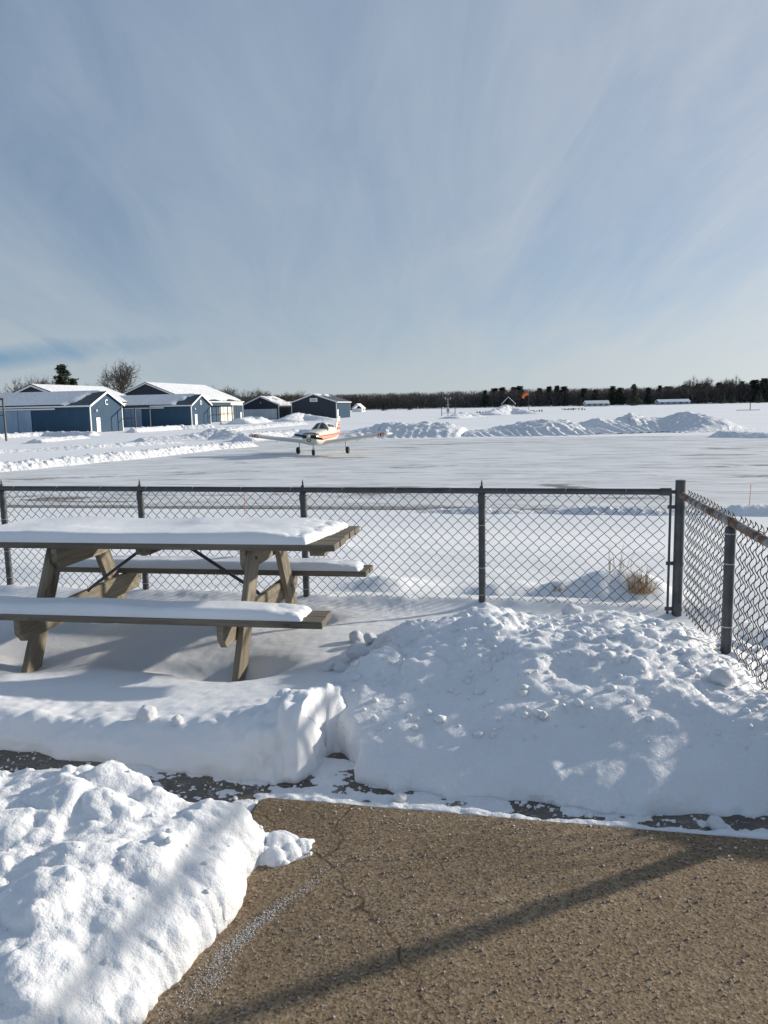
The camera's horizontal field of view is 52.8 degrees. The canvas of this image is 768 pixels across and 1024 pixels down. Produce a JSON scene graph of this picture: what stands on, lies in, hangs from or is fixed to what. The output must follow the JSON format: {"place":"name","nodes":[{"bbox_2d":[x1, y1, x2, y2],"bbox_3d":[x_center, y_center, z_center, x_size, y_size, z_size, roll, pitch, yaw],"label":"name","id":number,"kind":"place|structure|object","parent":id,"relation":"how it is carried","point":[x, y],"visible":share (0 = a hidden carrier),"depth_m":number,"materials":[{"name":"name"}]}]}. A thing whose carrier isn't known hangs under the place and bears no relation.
{"place":"outdoors","nodes":[
{"label":"outdoors","id":0,"kind":"place"},
{"bbox_2d":[351,403,364,411],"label":"white shed","id":1,"kind":"structure","parent":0,"point":[354,408],"depth_m":454.95,"materials":[{"name":"white"}]},
{"bbox_2d":[0,402,767,649],"bbox_3d":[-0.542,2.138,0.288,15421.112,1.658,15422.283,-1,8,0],"label":"ground","id":2,"kind":"structure","parent":0,"point":[754,417],"depth_m":11.51,"materials":[{"name":"snow"}]},
{"bbox_2d":[0,398,6,440],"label":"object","id":3,"kind":"object","parent":2,"relation":"on","point":[4,417],"visible":0.96,"depth_m":84.60,"materials":[{"name":"grey metal"}]},
{"bbox_2d":[3,378,28,392],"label":"bare tree","id":4,"kind":"object","parent":2,"relation":"on","point":[14,388],"visible":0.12,"depth_m":235.23,"materials":[{"name":"brown plant"}]},
{"bbox_2d":[9,374,43,392],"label":"bare tree","id":5,"kind":"object","parent":2,"relation":"on","point":[35,382],"visible":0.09,"depth_m":226.35,"materials":[{"name":"brown plant"}]},
{"bbox_2d":[33,377,53,384],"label":"bare tree","id":6,"kind":"object","parent":2,"relation":"on","point":[45,380],"visible":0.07,"depth_m":234.16,"materials":[{"name":"brown plant"}]},
{"bbox_2d":[0,431,99,438],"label":"snow windrow","id":7,"kind":"object","parent":2,"relation":"on","point":[51,433],"visible":0.94,"depth_m":98.53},
{"bbox_2d":[26,435,93,442],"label":"snow windrow","id":8,"kind":"object","parent":2,"relation":"on","point":[54,439],"visible":1,"depth_m":81.55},
{"bbox_2d":[51,364,72,384],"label":"pine tree","id":9,"kind":"object","parent":2,"relation":"on","point":[62,377],"visible":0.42,"depth_m":217.67,"materials":[{"name":"green plant"}]},
{"bbox_2d":[12,384,126,426],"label":"hangar","id":10,"kind":"structure","parent":2,"relation":"on","point":[41,388],"depth_m":144.59,"materials":[{"name":"blue metal"}]},
{"bbox_2d":[69,378,78,384],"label":"pine tree","id":11,"kind":"object","parent":2,"relation":"on","point":[74,381],"visible":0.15,"depth_m":221.50,"materials":[{"name":"green plant"}]},
{"bbox_2d":[0,390,150,433],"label":"lettered hangar","id":12,"kind":"structure","parent":2,"relation":"on","point":[81,411],"depth_m":114.38,"materials":[{"name":"blue metal"}]},
{"bbox_2d":[0,411,4,433],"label":"sliding door","id":13,"kind":"structure","parent":12,"relation":"in","point":[1,412],"depth_m":115.21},
{"bbox_2d":[5,411,18,432],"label":"sliding door","id":14,"kind":"structure","parent":12,"relation":"in","point":[11,416],"depth_m":114.82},
{"bbox_2d":[17,411,31,432],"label":"sliding door","id":15,"kind":"structure","parent":12,"relation":"in","point":[24,417],"depth_m":114.37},
{"bbox_2d":[96,417,100,431],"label":"door","id":16,"kind":"structure","parent":12,"relation":"in","point":[98,422],"depth_m":114.18,"materials":[{"name":"white"}]},
{"bbox_2d":[0,441,183,452],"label":"snow windrow","id":17,"kind":"object","parent":2,"relation":"on","point":[124,444],"visible":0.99,"depth_m":63.18,"materials":[{"name":"snow"}]},
{"bbox_2d":[96,356,140,392],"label":"bare tree","id":18,"kind":"object","parent":2,"relation":"on","point":[122,381],"visible":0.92,"depth_m":231.72,"materials":[{"name":"brown plant"}]},
{"bbox_2d":[125,424,214,432],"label":"snow windrow","id":19,"kind":"object","parent":2,"relation":"on","point":[162,428],"visible":0.94,"depth_m":115.98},
{"bbox_2d":[119,394,232,426],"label":"lettered hangar","id":20,"kind":"structure","parent":2,"relation":"on","point":[179,409],"depth_m":150.80,"materials":[{"name":"blue metal"}]},
{"bbox_2d":[123,409,131,425],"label":"sliding door","id":21,"kind":"structure","parent":20,"relation":"in","point":[126,412],"depth_m":151.41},
{"bbox_2d":[131,409,141,425],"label":"sliding door","id":22,"kind":"structure","parent":20,"relation":"in","point":[138,411],"depth_m":151.00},
{"bbox_2d":[122,382,243,421],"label":"hangar","id":23,"kind":"structure","parent":2,"relation":"on","point":[214,397],"depth_m":187.81,"materials":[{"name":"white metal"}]},
{"bbox_2d":[219,406,224,420],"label":"sliding door","id":24,"kind":"structure","parent":23,"relation":"in","point":[222,408],"depth_m":189.91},
{"bbox_2d":[224,406,228,420],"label":"sliding door","id":25,"kind":"structure","parent":23,"relation":"in","point":[225,407],"depth_m":192.24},
{"bbox_2d":[229,406,233,420],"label":"sliding door","id":26,"kind":"structure","parent":23,"relation":"in","point":[230,413],"depth_m":194.72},
{"bbox_2d":[134,429,245,441],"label":"snow bank","id":27,"kind":"structure","parent":2,"relation":"on","point":[220,434],"depth_m":76.80,"materials":[{"name":"snow"}]},
{"bbox_2d":[219,387,238,395],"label":"bare tree","id":28,"kind":"object","parent":2,"relation":"on","point":[233,391],"visible":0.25,"depth_m":267.66,"materials":[{"name":"brown plant"}]},
{"bbox_2d":[232,389,253,402],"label":"bare tree","id":29,"kind":"object","parent":2,"relation":"on","point":[249,398],"visible":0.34,"depth_m":280.52,"materials":[{"name":"brown plant"}]},
{"bbox_2d":[224,416,271,424],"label":"snow bank","id":30,"kind":"structure","parent":2,"relation":"on","point":[251,420],"depth_m":154.14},
{"bbox_2d":[203,421,308,431],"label":"snow windrow","id":31,"kind":"object","parent":2,"relation":"on","point":[264,426],"visible":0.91,"depth_m":115.96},
{"bbox_2d":[248,389,271,397],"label":"bare tree","id":32,"kind":"object","parent":2,"relation":"on","point":[261,392],"visible":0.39,"depth_m":284.94,"materials":[{"name":"brown plant"}]},
{"bbox_2d":[243,396,291,418],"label":"hangar","id":33,"kind":"structure","parent":2,"relation":"on","point":[270,407],"depth_m":215.13,"materials":[{"name":"blue metal"}]},
{"bbox_2d":[244,409,251,416],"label":"door panel","id":34,"kind":"structure","parent":33,"relation":"in","point":[247,412],"depth_m":215.83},
{"bbox_2d":[252,409,259,416],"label":"door panel","id":35,"kind":"structure","parent":33,"relation":"in","point":[255,412],"depth_m":215.33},
{"bbox_2d":[260,409,268,418],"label":"door panel","id":36,"kind":"structure","parent":33,"relation":"in","point":[264,413],"depth_m":214.83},
{"bbox_2d":[269,409,276,418],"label":"door panel","id":37,"kind":"structure","parent":33,"relation":"in","point":[272,412],"depth_m":214.36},
{"bbox_2d":[227,429,310,441],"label":"snow windrow","id":38,"kind":"object","parent":2,"relation":"on","point":[241,437],"visible":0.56,"depth_m":76.73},
{"bbox_2d":[275,393,292,401],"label":"bare tree","id":39,"kind":"object","parent":2,"relation":"on","point":[286,395],"visible":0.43,"depth_m":306.26,"materials":[{"name":"brown plant"}]},
{"bbox_2d":[282,389,307,401],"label":"bare tree","id":40,"kind":"object","parent":2,"relation":"on","point":[296,396],"visible":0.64,"depth_m":304.47,"materials":[{"name":"brown plant"}]},
{"bbox_2d":[272,412,340,421],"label":"snow bank","id":41,"kind":"structure","parent":2,"relation":"on","point":[297,416],"depth_m":174.82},
{"bbox_2d":[290,393,350,417],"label":"signed hangar","id":42,"kind":"structure","parent":2,"relation":"on","point":[327,405],"depth_m":212.16,"materials":[{"name":"blue metal"}]},
{"bbox_2d":[0,479,685,616],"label":"chain link fence","id":43,"kind":"object","parent":2,"relation":"on","point":[677,563],"visible":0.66,"depth_m":5.66,"materials":[{"name":"metal"}]},
{"bbox_2d":[0,582,744,783],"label":"snow cover","id":44,"kind":"object","parent":2,"relation":"on","point":[85,691],"visible":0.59,"depth_m":4.03,"materials":[{"name":"snow"}]},
{"bbox_2d":[136,705,156,720],"bbox_3d":[-1.062,0.907,3.465,0.089,0.084,0.084,6,10,42],"label":"snow clod","id":45,"kind":"object","parent":44,"relation":"on","point":[146,713],"visible":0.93,"depth_m":3.44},
{"bbox_2d":[171,715,183,725],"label":"snow clod","id":46,"kind":"object","parent":44,"relation":"on","point":[177,720],"visible":1,"depth_m":3.38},
{"bbox_2d":[0,526,372,681],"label":"picnic table","id":47,"kind":"object","parent":44,"relation":"on","point":[33,630],"visible":0.57,"depth_m":4.69,"materials":[{"name":"brown wood"}]},
{"bbox_2d":[0,596,311,621],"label":"snow layer","id":48,"kind":"object","parent":47,"relation":"on","point":[120,607],"visible":1,"depth_m":4.33,"materials":[{"name":"snow"}]},
{"bbox_2d":[0,516,347,544],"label":"snow layer","id":49,"kind":"object","parent":47,"relation":"on","point":[227,530],"visible":1,"depth_m":4.79,"materials":[{"name":"snow"}]},
{"bbox_2d":[66,555,363,570],"bbox_3d":[-1.314,0.364,5.675,2.372,0.063,0.238,0,8,10],"label":"snow layer","id":50,"kind":"object","parent":47,"relation":"on","point":[233,563],"visible":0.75,"depth_m":5.58,"materials":[{"name":"snow"}]},
{"bbox_2d":[323,660,335,671],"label":"snow clod","id":51,"kind":"object","parent":44,"relation":"on","point":[328,665],"visible":0.84,"depth_m":4.12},
{"bbox_2d":[333,661,344,672],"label":"snow clod","id":52,"kind":"object","parent":44,"relation":"on","point":[339,667],"visible":0.9,"depth_m":4.09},
{"bbox_2d":[349,630,363,642],"bbox_3d":[-0.165,0.758,4.689,0.100,0.082,0.097,10,8,-2],"label":"snow clod","id":53,"kind":"object","parent":44,"relation":"on","point":[355,635],"visible":0.71,"depth_m":4.66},
{"bbox_2d":[363,632,376,643],"bbox_3d":[-0.084,0.754,4.614,0.083,0.070,0.092,19,1,16],"label":"snow clod","id":54,"kind":"object","parent":44,"relation":"on","point":[369,637],"visible":0.93,"depth_m":4.58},
{"bbox_2d":[0,435,767,509],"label":"apron","id":55,"kind":"object","parent":2,"relation":"on","point":[725,473],"visible":0.85,"depth_m":34.05,"materials":[{"name":"snow"}]},
{"bbox_2d":[0,441,256,471],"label":"snow windrow","id":56,"kind":"object","parent":55,"relation":"on","point":[37,463],"visible":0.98,"depth_m":46.27,"materials":[{"name":"snow"}]},
{"bbox_2d":[248,415,392,454],"bbox_3d":[-4.208,-4.894,49.060,7.854,2.390,7.758,-5,9,-26],"label":"airplane","id":57,"kind":"object","parent":55,"relation":"on","point":[322,433],"visible":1,"depth_m":47.98,"materials":[{"name":"beige paint"}]},
{"bbox_2d":[415,505,732,515],"bbox_3d":[5.493,-0.070,20.422,9.710,0.233,1.129,0,8,12],"label":"snow windrow","id":58,"kind":"object","parent":55,"relation":"on","point":[597,510],"visible":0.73,"depth_m":20.33,"materials":[{"name":"snow"}]},
{"bbox_2d":[709,431,767,438],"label":"snow bank","id":59,"kind":"structure","parent":55,"relation":"on","point":[732,434],"depth_m":58.54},
{"bbox_2d":[726,504,767,516],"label":"snow windrow","id":60,"kind":"object","parent":55,"relation":"on","point":[756,510],"visible":0.85,"depth_m":19.47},
{"bbox_2d":[337,421,466,438],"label":"snow bank","id":61,"kind":"structure","parent":2,"relation":"on","point":[426,429],"depth_m":72.55,"materials":[{"name":"snow"}]},
{"bbox_2d":[143,798,767,1023],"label":"concrete slab","id":62,"kind":"structure","parent":2,"relation":"on","point":[408,995],"depth_m":2.22,"materials":[{"name":"concrete"}]},
{"bbox_2d":[147,860,333,1023],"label":"frost smear","id":63,"kind":"object","parent":62,"relation":"on","point":[247,934],"visible":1,"depth_m":2.15,"materials":[{"name":"grey"}]},
{"bbox_2d":[259,830,314,867],"bbox_3d":[-0.367,1.130,2.626,0.258,0.074,0.222,0,8,11],"label":"snow tongue","id":64,"kind":"object","parent":62,"relation":"on","point":[282,847],"visible":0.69,"depth_m":2.60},
{"bbox_2d":[150,804,767,1023],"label":"grit","id":65,"kind":"object","parent":62,"relation":"on","point":[536,992],"visible":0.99,"depth_m":2.23,"materials":[{"name":"gravel"}]},
{"bbox_2d":[170,815,767,1023],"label":"salt grains","id":66,"kind":"object","parent":62,"relation":"on","point":[435,951],"visible":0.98,"depth_m":2.25,"materials":[{"name":"grey"}]},
{"bbox_2d":[479,390,490,407],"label":"pine tree","id":67,"kind":"object","parent":2,"relation":"on","point":[485,399],"visible":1,"depth_m":668.87,"materials":[{"name":"green plant"}]},
{"bbox_2d":[493,387,507,405],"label":"pine tree","id":68,"kind":"object","parent":2,"relation":"on","point":[502,389],"visible":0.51,"depth_m":693.00,"materials":[{"name":"green plant"}]},
{"bbox_2d":[238,382,767,409],"bbox_3d":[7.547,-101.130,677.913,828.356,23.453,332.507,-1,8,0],"label":"woodland","id":69,"kind":"object","parent":2,"relation":"on","point":[419,401],"visible":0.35,"depth_m":673.57,"materials":[{"name":"plant"}]},
{"bbox_2d":[514,386,527,406],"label":"pine tree","id":70,"kind":"object","parent":2,"relation":"on","point":[521,390],"visible":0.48,"depth_m":678.97,"materials":[{"name":"green plant"}]},
{"bbox_2d":[464,419,597,436],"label":"snow bank","id":71,"kind":"structure","parent":2,"relation":"on","point":[547,427],"depth_m":70.89,"materials":[{"name":"snow"}]},
{"bbox_2d":[544,386,552,405],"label":"pine tree","id":72,"kind":"object","parent":2,"relation":"on","point":[549,388],"visible":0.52,"depth_m":659.94,"materials":[{"name":"green plant"}]},
{"bbox_2d":[551,385,560,405],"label":"pine tree","id":73,"kind":"object","parent":2,"relation":"on","point":[557,389],"visible":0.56,"depth_m":653.17,"materials":[{"name":"green plant"}]},
{"bbox_2d":[554,386,572,405],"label":"pine tree","id":74,"kind":"object","parent":2,"relation":"on","point":[563,389],"visible":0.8,"depth_m":646.91,"materials":[{"name":"green plant"}]},
{"bbox_2d":[574,395,583,405],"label":"pine tree","id":75,"kind":"object","parent":2,"relation":"on","point":[578,403],"visible":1,"depth_m":574.50,"materials":[{"name":"green plant"}]},
{"bbox_2d":[574,388,589,401],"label":"pine tree","id":76,"kind":"object","parent":2,"relation":"on","point":[585,390],"visible":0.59,"depth_m":635.03,"materials":[{"name":"green plant"}]},
{"bbox_2d":[588,389,601,400],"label":"pine tree","id":77,"kind":"object","parent":2,"relation":"on","point":[595,392],"visible":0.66,"depth_m":626.23,"materials":[{"name":"green plant"}]},
{"bbox_2d":[583,400,609,406],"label":"farmhouse","id":78,"kind":"object","parent":2,"relation":"on","point":[597,403],"visible":0.97,"depth_m":515.91,"materials":[{"name":"grey"}]},
{"bbox_2d":[606,386,615,404],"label":"pine tree","id":79,"kind":"object","parent":2,"relation":"on","point":[612,389],"visible":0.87,"depth_m":614.27,"materials":[{"name":"green plant"}]},
{"bbox_2d":[612,388,625,404],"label":"pine tree","id":80,"kind":"object","parent":2,"relation":"on","point":[619,391],"visible":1,"depth_m":607.55,"materials":[{"name":"green plant"}]},
{"bbox_2d":[605,543,638,574],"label":"dry grass stalks","id":81,"kind":"object","parent":2,"relation":"on","point":[620,562],"visible":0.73,"depth_m":6.25,"materials":[{"name":"brown"}]},
{"bbox_2d":[623,384,642,405],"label":"pine tree","id":82,"kind":"object","parent":2,"relation":"on","point":[634,388],"visible":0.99,"depth_m":494.33,"materials":[{"name":"green plant"}]},
{"bbox_2d":[620,563,665,594],"bbox_3d":[1.982,0.505,5.936,0.482,0.220,0.487,3,9,28],"label":"dry grass clump","id":83,"kind":"object","parent":2,"relation":"on","point":[639,586],"visible":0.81,"depth_m":5.90,"materials":[{"name":"brown"}]},
{"bbox_2d":[642,387,653,404],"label":"pine tree","id":84,"kind":"object","parent":2,"relation":"on","point":[647,395],"visible":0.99,"depth_m":590.93,"materials":[{"name":"green plant"}]},
{"bbox_2d":[578,411,761,433],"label":"snow bank","id":85,"kind":"structure","parent":2,"relation":"on","point":[686,422],"depth_m":72.95,"materials":[{"name":"snow"}]},
{"bbox_2d":[679,376,701,403],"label":"bare tree","id":86,"kind":"object","parent":2,"relation":"on","point":[690,385],"visible":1,"depth_m":564.25,"materials":[{"name":"brown plant"}]},
{"bbox_2d":[698,377,712,403],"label":"bare tree","id":87,"kind":"object","parent":2,"relation":"on","point":[707,384],"visible":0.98,"depth_m":564.25,"materials":[{"name":"brown plant"}]},
{"bbox_2d":[716,393,726,403],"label":"pine tree","id":88,"kind":"object","parent":2,"relation":"on","point":[722,397],"visible":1,"depth_m":514.77,"materials":[{"name":"green plant"}]},
{"bbox_2d":[679,490,767,689],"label":"side fence","id":89,"kind":"object","parent":2,"relation":"on","point":[733,526],"visible":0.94,"depth_m":4.09,"materials":[{"name":"metal"}]},
{"bbox_2d":[716,376,731,401],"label":"bare tree","id":90,"kind":"object","parent":2,"relation":"on","point":[723,385],"visible":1,"depth_m":564.08,"materials":[{"name":"brown plant"}]},
{"bbox_2d":[721,376,744,402],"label":"bare tree","id":91,"kind":"object","parent":2,"relation":"on","point":[733,384],"visible":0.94,"depth_m":563.51,"materials":[{"name":"brown plant"}]},
{"bbox_2d":[735,381,747,402],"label":"pine tree","id":92,"kind":"object","parent":2,"relation":"on","point":[741,390],"visible":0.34,"depth_m":572.01,"materials":[{"name":"green plant"}]},
{"bbox_2d":[747,379,766,402],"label":"pine tree","id":93,"kind":"object","parent":2,"relation":"on","point":[755,382],"visible":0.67,"depth_m":564.01,"materials":[{"name":"green plant"}]},
{"bbox_2d":[753,391,763,402],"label":"pine tree","id":94,"kind":"object","parent":2,"relation":"on","point":[759,396],"visible":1,"depth_m":504.82,"materials":[{"name":"green plant"}]},
{"bbox_2d":[753,378,767,401],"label":"pine tree","id":95,"kind":"object","parent":2,"relation":"on","point":[763,381],"visible":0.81,"depth_m":558.67,"materials":[{"name":"green plant"}]},
{"bbox_2d":[0,750,767,830],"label":"walkway","id":96,"kind":"structure","parent":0,"point":[40,761],"depth_m":3.09,"materials":[{"name":"asphalt"}]},
{"bbox_2d":[0,760,265,1023],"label":"snow heap","id":97,"kind":"object","parent":96,"relation":"on","point":[97,914],"visible":0.96,"depth_m":2.18,"materials":[{"name":"snow"}]},
{"bbox_2d":[1,760,262,1023],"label":"heap crumbs","id":98,"kind":"object","parent":97,"relation":"on","point":[63,1019],"visible":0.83,"depth_m":2.30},
{"bbox_2d":[0,750,766,863],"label":"snow crumbs","id":99,"kind":"object","parent":96,"relation":"on","point":[462,803],"visible":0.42,"depth_m":2.99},
{"bbox_2d":[54,757,767,839],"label":"snow dusting","id":100,"kind":"object","parent":96,"relation":"on","point":[325,779],"visible":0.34,"depth_m":2.97,"materials":[{"name":"snow"}]},
{"bbox_2d":[392,792,406,802],"bbox_3d":[0.061,1.102,2.974,0.055,0.052,0.058,3,9,28],"label":"snow clod","id":101,"kind":"object","parent":100,"relation":"on","point":[399,797],"visible":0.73,"depth_m":2.96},
{"bbox_2d":[706,815,726,829],"bbox_3d":[1.179,1.109,2.746,0.058,0.055,0.069,-9,11,-44],"label":"snow clod","id":102,"kind":"object","parent":100,"relation":"on","point":[714,822],"visible":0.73,"depth_m":2.73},
{"bbox_2d":[334,602,767,817],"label":"snow pile","id":103,"kind":"object","parent":96,"relation":"on","point":[568,761],"visible":0.79,"depth_m":3.24,"materials":[{"name":"snow"}]},
{"bbox_2d":[346,641,369,658],"bbox_3d":[-0.149,0.768,4.276,0.116,0.108,0.123,-5,9,-25],"label":"snow clod","id":104,"kind":"object","parent":103,"relation":"on","point":[356,649],"visible":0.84,"depth_m":4.24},
{"bbox_2d":[539,711,547,719],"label":"snow clod","id":105,"kind":"object","parent":103,"relation":"on","point":[543,715],"visible":1,"depth_m":3.22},
{"bbox_2d":[340,603,767,752],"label":"pile crumbs","id":106,"kind":"object","parent":103,"relation":"on","point":[522,692],"visible":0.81,"depth_m":3.60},
{"bbox_2d":[561,604,583,614],"bbox_3d":[1.163,0.626,4.781,0.136,0.122,0.103,9,1,-14],"label":"snow clod","id":107,"kind":"object","parent":103,"relation":"on","point":[571,609],"visible":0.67,"depth_m":4.74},
{"bbox_2d":[708,667,735,686],"bbox_3d":[1.507,0.742,3.450,0.114,0.094,0.111,-12,-20,8],"label":"snow clod","id":108,"kind":"object","parent":103,"relation":"on","point":[723,676],"visible":0.82,"depth_m":3.42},
{"bbox_2d":[0,0,767,400],"label":"sky","id":109,"kind":"structure","parent":0,"point":[334,197],"materials":[{"name":"blue"}]},
{"bbox_2d":[438,412,485,418],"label":"snow bank","id":110,"kind":"structure","parent":0,"point":[462,415],"depth_m":172.38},
{"bbox_2d":[479,405,539,414],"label":"snow bank","id":111,"kind":"structure","parent":0,"point":[506,410],"depth_m":212.95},
{"bbox_2d":[655,399,690,404],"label":"barn","id":112,"kind":"structure","parent":0,"point":[670,401],"depth_m":535.71,"materials":[{"name":"white"}]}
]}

